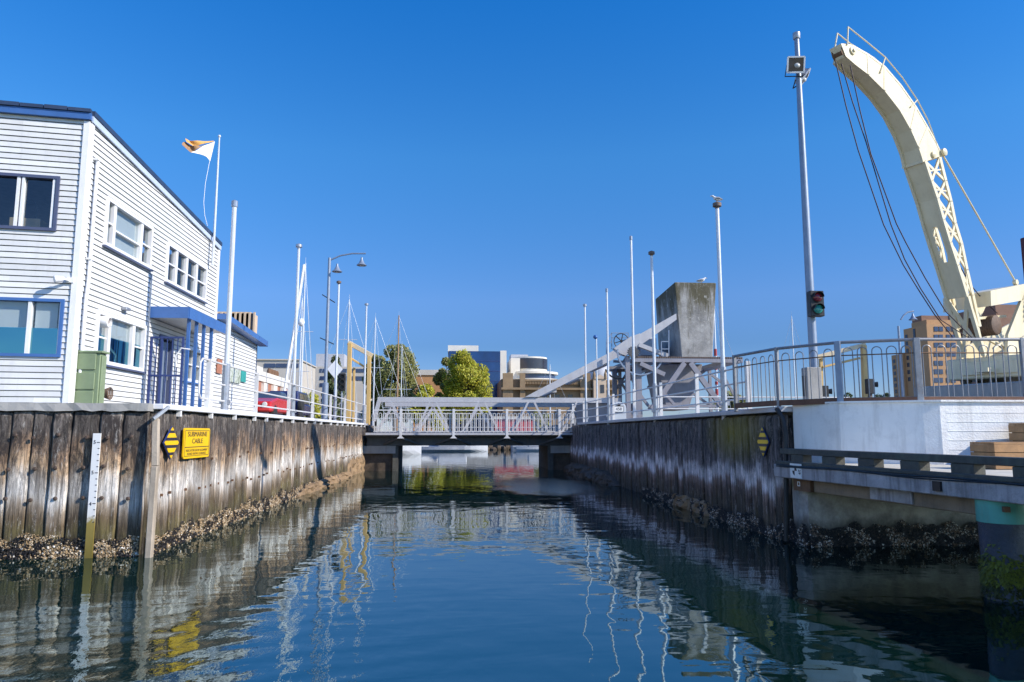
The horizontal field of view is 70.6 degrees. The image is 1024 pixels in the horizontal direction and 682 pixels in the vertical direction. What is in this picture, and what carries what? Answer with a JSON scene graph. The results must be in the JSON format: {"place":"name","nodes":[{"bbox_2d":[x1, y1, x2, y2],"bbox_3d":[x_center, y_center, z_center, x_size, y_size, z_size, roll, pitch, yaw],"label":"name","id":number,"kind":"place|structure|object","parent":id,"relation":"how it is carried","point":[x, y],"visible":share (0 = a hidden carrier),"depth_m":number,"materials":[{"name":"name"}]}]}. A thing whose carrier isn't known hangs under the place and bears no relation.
{"place":"outdoors","nodes":[
{"label":"outdoors","id":0,"kind":"place"},
{"bbox_2d":[131,411,379,430],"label":"quay ground","id":1,"kind":"structure","parent":0,"point":[376,427],"depth_m":20.79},
{"bbox_2d":[74,350,109,402],"bbox_3d":[-9.103,0.859,15.646,0.540,1.275,0.338,1,-7,-5],"label":"electrical cabinet","id":2,"kind":"object","parent":1,"relation":"on","point":[90,383],"visible":0.74,"depth_m":15.53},
{"bbox_2d":[0,100,267,411],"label":"timber building","id":3,"kind":"structure","parent":1,"relation":"on","point":[108,201],"depth_m":17.13,"materials":[{"name":"white"}]},
{"bbox_2d":[9,217,47,227],"bbox_3d":[-10.707,-2.522,16.007,0.600,0.300,0.400,2,-7,-12],"label":"cardboard box","id":4,"kind":"object","parent":3,"relation":"in","point":[31,222],"visible":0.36,"depth_m":15.85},
{"bbox_2d":[0,172,60,231],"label":"window","id":5,"kind":"structure","parent":3,"relation":"in","point":[21,189],"depth_m":15.55,"materials":[{"name":"white paint"}]},
{"bbox_2d":[0,297,65,356],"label":"window","id":6,"kind":"structure","parent":3,"relation":"in","point":[15,312],"depth_m":15.32,"materials":[{"name":"blue paint"}]},
{"bbox_2d":[53,276,73,282],"bbox_3d":[-9.540,-1.295,15.378,0.160,0.164,0.415,-5,-9,32],"label":"floodlight","id":7,"kind":"object","parent":3,"relation":"attached to","point":[56,279],"visible":1,"depth_m":15.30,"materials":[{"name":"white paint"}]},
{"bbox_2d":[100,316,111,327],"bbox_3d":[-9.361,-0.441,16.656,0.200,0.280,0.280,1,-7,-5],"label":"vent fan","id":8,"kind":"object","parent":3,"relation":"attached to","point":[105,321],"visible":1,"depth_m":16.56},
{"bbox_2d":[104,387,112,399],"bbox_3d":[-9.160,1.189,16.381,0.114,0.300,0.300,1,-7,-5],"label":"hose coil","id":9,"kind":"object","parent":3,"relation":"attached to","point":[109,393],"visible":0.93,"depth_m":16.39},
{"bbox_2d":[92,309,146,373],"bbox_3d":[-9.536,0.063,17.590,0.210,1.256,2.691,1,-7,-5],"label":"window","id":10,"kind":"structure","parent":3,"relation":"in","point":[122,329],"depth_m":17.95,"materials":[{"name":"white paint"}]},
{"bbox_2d":[102,196,153,271],"bbox_3d":[-9.540,-2.607,17.975,0.210,1.207,2.663,1,-7,-5],"label":"window","id":11,"kind":"structure","parent":3,"relation":"in","point":[123,229],"depth_m":17.99,"materials":[{"name":"white paint"}]},
{"bbox_2d":[154,334,173,403],"bbox_3d":[-9.780,0.962,20.225,0.160,2.223,0.981,1,-7,-5],"label":"door","id":12,"kind":"structure","parent":3,"relation":"in","point":[169,351],"depth_m":20.49,"materials":[{"name":"blue metal"}]},
{"bbox_2d":[164,241,207,303],"bbox_3d":[-9.858,-2.003,21.885,0.210,1.194,3.368,1,-7,-5],"label":"window","id":13,"kind":"structure","parent":3,"relation":"in","point":[176,251],"depth_m":21.75,"materials":[{"name":"white paint"}]},
{"bbox_2d":[182,346,203,385],"bbox_3d":[-9.933,0.781,22.471,0.210,1.101,1.614,1,-7,-5],"label":"window","id":14,"kind":"structure","parent":3,"relation":"in","point":[191,349],"depth_m":22.45,"materials":[{"name":"white paint"}]},
{"bbox_2d":[203,135,220,264],"bbox_3d":[-9.978,-4.722,23.901,0.451,4.460,0.162,6,-9,-40],"label":"flagpole","id":15,"kind":"object","parent":3,"relation":"attached to","point":[214,227],"visible":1,"depth_m":23.89,"materials":[{"name":"metal"}]},
{"bbox_2d":[182,139,214,159],"bbox_3d":[-10.364,-6.375,23.801,0.179,0.747,1.097,-6,-9,40],"label":"flag","id":16,"kind":"object","parent":15,"relation":"attached to","point":[206,150],"visible":1,"depth_m":23.85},
{"bbox_2d":[230,367,240,383],"bbox_3d":[-10.208,1.250,26.616,0.030,0.569,1.352,1,-7,-5],"label":"sign panel","id":17,"kind":"object","parent":3,"relation":"attached to","point":[235,375],"visible":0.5,"depth_m":26.64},
{"bbox_2d":[257,392,290,415],"bbox_3d":[-10.958,2.864,31.716,1.760,1.300,4.082,1,-7,-5],"label":"parked car","id":18,"kind":"object","parent":1,"relation":"on","point":[270,400],"visible":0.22,"depth_m":30.93,"materials":[{"name":"red paint"}]},
{"bbox_2d":[269,391,310,417],"bbox_3d":[-12.222,3.700,39.971,2.005,1.720,4.260,1,-7,-5],"label":"parked car","id":19,"kind":"object","parent":1,"relation":"on","point":[302,406],"visible":0.34,"depth_m":38.74,"materials":[{"name":"blue paint"}]},
{"bbox_2d":[295,392,320,418],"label":"shrub","id":20,"kind":"object","parent":1,"relation":"on","point":[317,407],"visible":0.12,"depth_m":87.39,"materials":[{"name":"green plant"}]},
{"bbox_2d":[328,361,342,387],"bbox_3d":[-9.675,2.758,39.362,0.840,3.436,0.090,1,-7,-5],"label":"warning sign","id":21,"kind":"object","parent":1,"relation":"on","point":[331,369],"visible":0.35,"depth_m":39.47,"materials":[{"name":"metal"}]},
{"bbox_2d":[338,373,345,420],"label":"traffic signal","id":22,"kind":"object","parent":1,"relation":"on","point":[341,382],"visible":0.94,"depth_m":41.27,"materials":[{"name":"black metal"}]},
{"bbox_2d":[320,253,366,419],"bbox_3d":[-8.388,-0.194,35.750,2.196,8.584,0.513,1,-7,-5],"label":"street lamp","id":23,"kind":"object","parent":1,"relation":"on","point":[325,383],"visible":0.99,"depth_m":35.65,"materials":[{"name":"grey metal"}]},
{"bbox_2d":[346,341,372,424],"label":"gate frame","id":24,"kind":"object","parent":1,"relation":"on","point":[350,346],"visible":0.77,"depth_m":47.37,"materials":[{"name":"yellow metal"}]},
{"bbox_2d":[362,303,368,422],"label":"mooring pole","id":25,"kind":"object","parent":1,"relation":"on","point":[363,409],"visible":0.87,"depth_m":46.02,"materials":[{"name":"metal"}]},
{"bbox_2d":[256,366,289,391],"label":"brick building","id":26,"kind":"structure","parent":0,"point":[267,384],"depth_m":67.79,"materials":[{"name":"brick"}]},
{"bbox_2d":[257,359,316,393],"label":"office block","id":27,"kind":"structure","parent":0,"point":[279,366],"depth_m":147.29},
{"bbox_2d":[315,354,371,425],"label":"office block","id":28,"kind":"structure","parent":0,"point":[359,371],"depth_m":177.49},
{"bbox_2d":[413,370,451,430],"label":"brick building","id":29,"kind":"structure","parent":0,"point":[426,376],"depth_m":164.08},
{"bbox_2d":[448,345,506,430],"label":"glass building","id":30,"kind":"structure","parent":0,"point":[495,362],"depth_m":175.83,"materials":[{"name":"glass"}]},
{"bbox_2d":[0,450,1023,681],"bbox_3d":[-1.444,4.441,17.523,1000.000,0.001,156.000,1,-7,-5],"label":"water","id":31,"kind":"structure","parent":0,"point":[500,566],"depth_m":9.61,"materials":[{"name":"blue liquid"}]},
{"bbox_2d":[0,402,154,558],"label":"sea wall","id":32,"kind":"structure","parent":31,"relation":"in","point":[45,456],"depth_m":12.99,"materials":[{"name":"wood"}]},
{"bbox_2d":[0,533,138,559],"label":"barnacles","id":33,"kind":"object","parent":32,"relation":"attached to","point":[79,551],"visible":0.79,"depth_m":12.77},
{"bbox_2d":[84,433,101,557],"bbox_3d":[-7.490,3.050,12.877,0.130,2.789,0.035,1,-7,-8],"label":"tide gauge","id":34,"kind":"object","parent":32,"relation":"attached to","point":[92,497],"visible":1,"depth_m":12.90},
{"bbox_2d":[144,406,170,557],"bbox_3d":[-6.455,2.821,13.092,0.248,3.300,0.326,1,-7,-5],"label":"corner post","id":35,"kind":"object","parent":31,"relation":"in","point":[152,508],"visible":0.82,"depth_m":12.98,"materials":[{"name":"wood"}]},
{"bbox_2d":[144,404,373,552],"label":"sea wall","id":36,"kind":"structure","parent":31,"relation":"in","point":[254,455],"depth_m":18.51,"materials":[{"name":"brown wood"}]},
{"bbox_2d":[162,426,178,459],"bbox_3d":[-6.590,1.969,13.970,0.035,0.636,0.748,1,-7,-4],"label":"cable marker","id":37,"kind":"object","parent":36,"relation":"attached to","point":[170,442],"visible":1,"depth_m":13.91,"materials":[{"name":"yellow paint"}]},
{"bbox_2d":[182,428,209,458],"bbox_3d":[-6.686,2.162,15.328,0.036,0.622,1.503,1,-7,-4],"label":"notice board","id":38,"kind":"object","parent":36,"relation":"attached to","point":[195,442],"visible":1,"depth_m":15.22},
{"bbox_2d":[219,200,237,409],"bbox_3d":[-7.099,-0.727,18.144,0.240,5.810,0.180,1,-7,-5],"label":"mooring pole","id":39,"kind":"object","parent":36,"relation":"on","point":[226,370],"visible":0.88,"depth_m":18.09,"materials":[{"name":"metal"}]},
{"bbox_2d":[154,474,333,552],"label":"barnacles","id":40,"kind":"object","parent":36,"relation":"attached to","point":[233,516],"visible":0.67,"depth_m":17.09},
{"bbox_2d":[198,358,365,422],"bbox_3d":[-7.950,2.690,30.064,0.101,1.160,28.254,1,-7,-4],"label":"railing","id":41,"kind":"object","parent":36,"relation":"on","point":[207,398],"visible":0.89,"depth_m":20.61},
{"bbox_2d":[290,243,301,415],"bbox_3d":[-7.711,-0.207,25.744,0.240,6.690,0.231,1,-7,-5],"label":"mooring pole","id":42,"kind":"object","parent":36,"relation":"on","point":[293,387],"visible":0.84,"depth_m":25.70,"materials":[{"name":"metal"}]},
{"bbox_2d":[332,280,340,419],"bbox_3d":[-8.473,0.656,34.928,0.240,7.290,0.231,1,-7,-5],"label":"mooring pole","id":43,"kind":"object","parent":36,"relation":"on","point":[336,364],"visible":0.87,"depth_m":34.88,"materials":[{"name":"metal"}]},
{"bbox_2d":[283,262,314,411],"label":"yacht","id":44,"kind":"object","parent":31,"relation":"on","point":[301,321],"visible":0.44,"depth_m":61.16,"materials":[{"name":"metal"}]},
{"bbox_2d":[290,293,309,404],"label":"yacht","id":45,"kind":"object","parent":31,"relation":"on","point":[299,371],"visible":0.22,"depth_m":65.00,"materials":[{"name":"metal"}]},
{"bbox_2d":[297,472,352,496],"bbox_3d":[-7.755,6.291,31.084,0.430,0.942,13.001,1,-7,-5],"label":"rock footing","id":46,"kind":"object","parent":31,"relation":"in","point":[321,484],"visible":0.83,"depth_m":29.04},
{"bbox_2d":[315,294,388,426],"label":"yacht","id":47,"kind":"object","parent":31,"relation":"on","point":[348,339],"visible":0.22,"depth_m":69.57,"materials":[{"name":"metal"}]},
{"bbox_2d":[347,455,364,474],"bbox_3d":[-8.407,7.059,39.478,0.280,1.531,7.900,1,-7,-5],"label":"rock footing","id":48,"kind":"object","parent":31,"relation":"in","point":[355,465],"visible":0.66,"depth_m":38.73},
{"bbox_2d":[337,313,420,454],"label":"yacht","id":49,"kind":"object","parent":31,"relation":"on","point":[411,449],"visible":0.28,"depth_m":74.14,"materials":[{"name":"metal"}]},
{"bbox_2d":[363,446,402,470],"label":"bridge abutment","id":50,"kind":"object","parent":31,"relation":"in","point":[383,458],"visible":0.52,"depth_m":42.12,"materials":[{"name":"concrete"}]},
{"bbox_2d":[357,315,440,430],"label":"yacht","id":51,"kind":"object","parent":31,"relation":"on","point":[398,371],"visible":0.2,"depth_m":87.43,"materials":[{"name":"metal"}]},
{"bbox_2d":[370,347,434,430],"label":"yacht","id":52,"kind":"object","parent":31,"relation":"on","point":[401,381],"visible":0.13,"depth_m":89.28,"materials":[{"name":"metal"}]},
{"bbox_2d":[421,446,487,451],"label":"moored boat","id":53,"kind":"object","parent":31,"relation":"on","point":[452,448],"visible":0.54,"depth_m":84.63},
{"bbox_2d":[488,446,510,449],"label":"rocks","id":54,"kind":"object","parent":31,"relation":"in","point":[499,447],"visible":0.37,"depth_m":92.81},
{"bbox_2d":[516,445,538,450],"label":"moored boat","id":55,"kind":"object","parent":31,"relation":"on","point":[529,448],"visible":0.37,"depth_m":87.55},
{"bbox_2d":[511,364,565,449],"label":"yacht","id":56,"kind":"object","parent":31,"relation":"on","point":[513,447],"visible":0.15,"depth_m":92.47,"materials":[{"name":"metal"}]},
{"bbox_2d":[539,445,569,469],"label":"bridge abutment","id":57,"kind":"object","parent":31,"relation":"in","point":[554,457],"visible":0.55,"depth_m":43.01,"materials":[{"name":"concrete"}]},
{"bbox_2d":[365,282,715,445],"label":"bascule bridge","id":58,"kind":"structure","parent":57,"relation":"on","point":[685,311],"depth_m":43.90,"materials":[{"name":"paint"}]},
{"bbox_2d":[564,462,620,485],"bbox_3d":[3.593,6.870,36.483,0.848,1.153,13.501,1,-7,-5],"label":"rock footing","id":59,"kind":"object","parent":31,"relation":"in","point":[596,475],"visible":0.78,"depth_m":33.77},
{"bbox_2d":[593,335,597,397],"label":"mast pole","id":60,"kind":"object","parent":31,"relation":"on","point":[595,336],"visible":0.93,"depth_m":91.27,"materials":[{"name":"metal"}]},
{"bbox_2d":[569,406,793,537],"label":"sea wall","id":61,"kind":"structure","parent":31,"relation":"in","point":[716,460],"depth_m":20.01,"materials":[{"name":"wood"}]},
{"bbox_2d":[583,304,588,425],"bbox_3d":[3.918,1.358,38.473,0.240,6.790,0.210,1,-7,-5],"label":"mooring pole","id":62,"kind":"object","parent":61,"relation":"on","point":[586,417],"visible":0.98,"depth_m":38.41,"materials":[{"name":"metal"}]},
{"bbox_2d":[605,288,611,423],"bbox_3d":[4.367,0.794,32.917,0.240,6.510,0.145,1,-7,-5],"label":"mooring pole","id":63,"kind":"object","parent":61,"relation":"on","point":[608,415],"visible":0.94,"depth_m":32.85,"materials":[{"name":"metal"}]},
{"bbox_2d":[629,236,637,417],"bbox_3d":[4.812,-0.389,28.755,0.240,7.810,0.145,1,-7,-5],"label":"mooring pole","id":64,"kind":"object","parent":61,"relation":"on","point":[632,312],"visible":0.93,"depth_m":28.79,"materials":[{"name":"metal"}]},
{"bbox_2d":[648,251,658,421],"bbox_3d":[4.977,-0.075,25.392,0.240,6.340,0.231,1,-7,-5],"label":"mooring pole","id":65,"kind":"object","parent":61,"relation":"on","point":[655,411],"visible":0.96,"depth_m":25.34,"materials":[{"name":"metal"}]},
{"bbox_2d":[572,361,751,423],"bbox_3d":[4.640,2.696,30.150,0.100,1.160,26.100,1,-7,-4],"label":"railing","id":66,"kind":"object","parent":61,"relation":"on","point":[697,404],"visible":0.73,"depth_m":23.70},
{"bbox_2d":[642,486,783,539],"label":"mussels","id":67,"kind":"object","parent":61,"relation":"attached to","point":[739,519],"visible":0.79,"depth_m":17.63},
{"bbox_2d":[713,202,729,419],"bbox_3d":[5.494,-0.735,18.995,0.240,6.040,0.231,1,-7,-5],"label":"mooring pole","id":68,"kind":"object","parent":61,"relation":"on","point":[723,403],"visible":0.96,"depth_m":18.93,"materials":[{"name":"metal"}]},
{"bbox_2d":[757,427,769,456],"bbox_3d":[5.517,2.214,15.870,0.036,0.657,0.616,1,-7,-5],"label":"cable marker","id":69,"kind":"object","parent":61,"relation":"attached to","point":[763,441],"visible":1,"depth_m":15.82,"materials":[{"name":"yellow paint"}]},
{"bbox_2d":[774,407,788,540],"bbox_3d":[5.560,2.702,14.804,0.195,2.698,0.261,1,-7,-5],"label":"drain pipe","id":70,"kind":"object","parent":61,"relation":"attached to","point":[786,480],"visible":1,"depth_m":14.66,"materials":[{"name":"black metal"}]},
{"bbox_2d":[672,493,709,515],"bbox_3d":[5.084,4.969,20.817,0.306,0.980,4.000,1,-7,-5],"label":"rock footing","id":71,"kind":"object","parent":31,"relation":"in","point":[686,500],"visible":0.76,"depth_m":20.79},
{"bbox_2d":[679,307,744,412],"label":"yacht","id":72,"kind":"object","parent":31,"relation":"on","point":[716,375],"visible":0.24,"depth_m":59.83,"materials":[{"name":"metal"}]},
{"bbox_2d":[772,315,807,398],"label":"yacht","id":73,"kind":"object","parent":31,"relation":"on","point":[793,358],"visible":0.14,"depth_m":74.86,"materials":[{"name":"metal"}]},
{"bbox_2d":[789,519,809,546],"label":"mussels","id":74,"kind":"object","parent":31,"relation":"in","point":[797,537],"visible":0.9,"depth_m":14.43},
{"bbox_2d":[792,479,977,546],"bbox_3d":[9.296,3.806,14.707,7.050,2.550,0.650,1,-7,-5],"label":"concrete abutment","id":75,"kind":"object","parent":31,"relation":"in","point":[827,511],"visible":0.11,"depth_m":14.26,"materials":[{"name":"concrete"}]},
{"bbox_2d":[810,519,978,546],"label":"mussels","id":76,"kind":"object","parent":75,"relation":"attached to","point":[958,538],"visible":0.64,"depth_m":14.17},
{"bbox_2d":[774,448,1023,514],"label":"timber walkway","id":77,"kind":"structure","parent":75,"relation":"on","point":[960,483],"depth_m":11.22,"materials":[{"name":"wood"}]},
{"bbox_2d":[790,463,801,478],"bbox_3d":[5.544,2.537,14.120,0.012,0.280,0.400,1,-7,-10],"label":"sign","id":78,"kind":"object","parent":77,"relation":"attached to","point":[795,472],"visible":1,"depth_m":14.10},
{"bbox_2d":[970,442,1023,468],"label":"timber step","id":79,"kind":"object","parent":77,"relation":"on","point":[1008,449],"visible":0.69,"depth_m":11.55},
{"bbox_2d":[1008,423,1023,441],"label":"timber step","id":80,"kind":"object","parent":79,"relation":"on","point":[1017,431],"visible":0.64,"depth_m":13.06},
{"bbox_2d":[974,499,1023,603],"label":"fender pile","id":81,"kind":"object","parent":31,"relation":"in","point":[1001,543],"visible":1,"depth_m":9.53,"materials":[{"name":"metal"}]},
{"bbox_2d":[0,0,1023,430],"label":"sky","id":82,"kind":"structure","parent":0,"point":[493,165],"materials":[{"name":"blue"}]},
{"bbox_2d":[507,354,557,378],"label":"apartment building","id":83,"kind":"structure","parent":0,"point":[533,367],"depth_m":192.16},
{"bbox_2d":[497,366,617,430],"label":"sandstone building","id":84,"kind":"structure","parent":0,"point":[508,386],"depth_m":160.49,"materials":[{"name":"stone"}]},
{"bbox_2d":[543,412,793,443],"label":"quay ground","id":85,"kind":"structure","parent":0,"point":[790,415],"depth_m":22.86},
{"bbox_2d":[610,402,625,419],"bbox_3d":[4.885,3.259,33.431,0.687,0.869,0.650,1,-7,-5],"label":"control cabinet","id":86,"kind":"object","parent":85,"relation":"on","point":[619,408],"visible":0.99,"depth_m":33.14,"materials":[{"name":"white metal"}]},
{"bbox_2d":[576,330,742,422],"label":"bridge tower","id":87,"kind":"structure","parent":85,"relation":"on","point":[643,360],"depth_m":43.53,"materials":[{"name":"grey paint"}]},
{"bbox_2d":[657,396,849,415],"bbox_3d":[10.353,2.856,30.816,8.461,1.010,0.070,1,-7,-5],"label":"timber kerb","id":88,"kind":"object","parent":85,"relation":"on","point":[773,397],"visible":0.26,"depth_m":30.66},
{"bbox_2d":[793,31,822,398],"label":"lighting column","id":89,"kind":"structure","parent":85,"relation":"on","point":[809,286],"depth_m":16.35,"materials":[{"name":"grey metal"}]},
{"bbox_2d":[785,56,805,76],"bbox_3d":[6.564,-6.367,16.766,0.427,0.392,0.267,0,-7,2],"label":"floodlight","id":90,"kind":"object","parent":89,"relation":"attached to","point":[795,64],"visible":1,"depth_m":16.70,"materials":[{"name":"metal"}]},
{"bbox_2d":[793,68,810,88],"bbox_3d":[6.849,-6.220,17.086,0.370,0.357,0.427,-2,-7,14],"label":"floodlight","id":91,"kind":"object","parent":89,"relation":"attached to","point":[805,74],"visible":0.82,"depth_m":16.97,"materials":[{"name":"metal"}]},
{"bbox_2d":[806,291,824,316],"bbox_3d":[6.736,-0.825,16.004,0.314,0.568,0.334,1,-7,-5],"label":"traffic signal","id":92,"kind":"object","parent":89,"relation":"attached to","point":[815,304],"visible":1,"depth_m":15.93,"materials":[{"name":"black metal"}]},
{"bbox_2d":[818,343,867,396],"bbox_3d":[18.158,2.296,39.742,2.922,4.454,0.430,0,-7,-2],"label":"gate frame","id":93,"kind":"object","parent":85,"relation":"on","point":[864,372],"visible":0.48,"depth_m":39.77,"materials":[{"name":"yellow metal"}]},
{"bbox_2d":[897,310,917,396],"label":"street lamp","id":94,"kind":"object","parent":85,"relation":"on","point":[912,318],"visible":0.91,"depth_m":46.41,"materials":[{"name":"metal"}]},
{"bbox_2d":[792,400,1023,464],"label":"retaining wall","id":95,"kind":"structure","parent":85,"relation":"on","point":[953,427],"depth_m":13.62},
{"bbox_2d":[732,338,1023,411],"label":"railing","id":96,"kind":"object","parent":95,"relation":"on","point":[918,363],"visible":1,"depth_m":14.01,"materials":[{"name":"grey metal"}]},
{"bbox_2d":[915,381,1022,396],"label":"crane plinth","id":97,"kind":"structure","parent":85,"relation":"on","point":[986,389],"depth_m":23.82,"materials":[{"name":"concrete"}]},
{"bbox_2d":[829,26,1023,383],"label":"dock crane","id":98,"kind":"object","parent":97,"relation":"on","point":[875,81],"visible":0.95,"depth_m":24.42,"materials":[{"name":"beige paint"}]},
{"bbox_2d":[864,379,877,396],"bbox_3d":[19.302,3.183,38.597,0.657,2.320,0.364,1,-7,-5],"label":"signal box","id":99,"kind":"object","parent":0,"point":[871,386],"visible":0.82,"depth_m":38.59,"materials":[{"name":"black metal"}]},
{"bbox_2d":[891,315,960,396],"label":"hotel","id":100,"kind":"structure","parent":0,"point":[924,326],"depth_m":186.77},
{"bbox_2d":[948,304,1016,383],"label":"office block","id":101,"kind":"structure","parent":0,"point":[1004,309],"depth_m":204.66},
{"bbox_3d":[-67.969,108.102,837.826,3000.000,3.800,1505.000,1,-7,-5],"label":"far ground","id":102,"kind":"structure","parent":0,"visible":0},
{"bbox_2d":[217,312,257,333],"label":"office tower","id":103,"kind":"structure","parent":102,"relation":"on","point":[249,320],"depth_m":147.62,"materials":[{"name":"beige concrete"}]},
{"bbox_2d":[318,355,354,421],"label":"conifer tree","id":104,"kind":"object","parent":102,"relation":"on","point":[330,379],"visible":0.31,"depth_m":107.92,"materials":[{"name":"green plant"}]},
{"bbox_2d":[361,354,393,425],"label":"broadleaf tree","id":105,"kind":"object","parent":102,"relation":"on","point":[378,359],"visible":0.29,"depth_m":129.00,"materials":[{"name":"green plant"}]},
{"bbox_2d":[372,344,419,430],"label":"broadleaf tree","id":106,"kind":"object","parent":102,"relation":"on","point":[408,375],"visible":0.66,"depth_m":125.51,"materials":[{"name":"green plant"}]},
{"bbox_2d":[406,383,445,430],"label":"broadleaf tree","id":107,"kind":"object","parent":102,"relation":"on","point":[429,391],"visible":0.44,"depth_m":116.11,"materials":[{"name":"green plant"}]},
{"bbox_2d":[432,357,456,425],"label":"broadleaf tree","id":108,"kind":"object","parent":102,"relation":"on","point":[437,377],"visible":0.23,"depth_m":125.79,"materials":[{"name":"green plant"}]},
{"bbox_2d":[441,348,492,430],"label":"broadleaf tree","id":109,"kind":"object","parent":102,"relation":"on","point":[469,377],"visible":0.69,"depth_m":120.20,"materials":[{"name":"green plant"}]},
{"bbox_2d":[493,416,532,430],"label":"kiosk","id":110,"kind":"object","parent":102,"relation":"on","point":[528,422],"visible":0.36,"depth_m":117.64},
{"bbox_2d":[532,411,551,429],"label":"broadleaf tree","id":111,"kind":"object","parent":102,"relation":"on","point":[543,415],"visible":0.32,"depth_m":123.68,"materials":[{"name":"green plant"}]},
{"bbox_2d":[713,390,745,410],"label":"broadleaf tree","id":112,"kind":"object","parent":102,"relation":"on","point":[731,402],"visible":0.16,"depth_m":153.11,"materials":[{"name":"green plant"}]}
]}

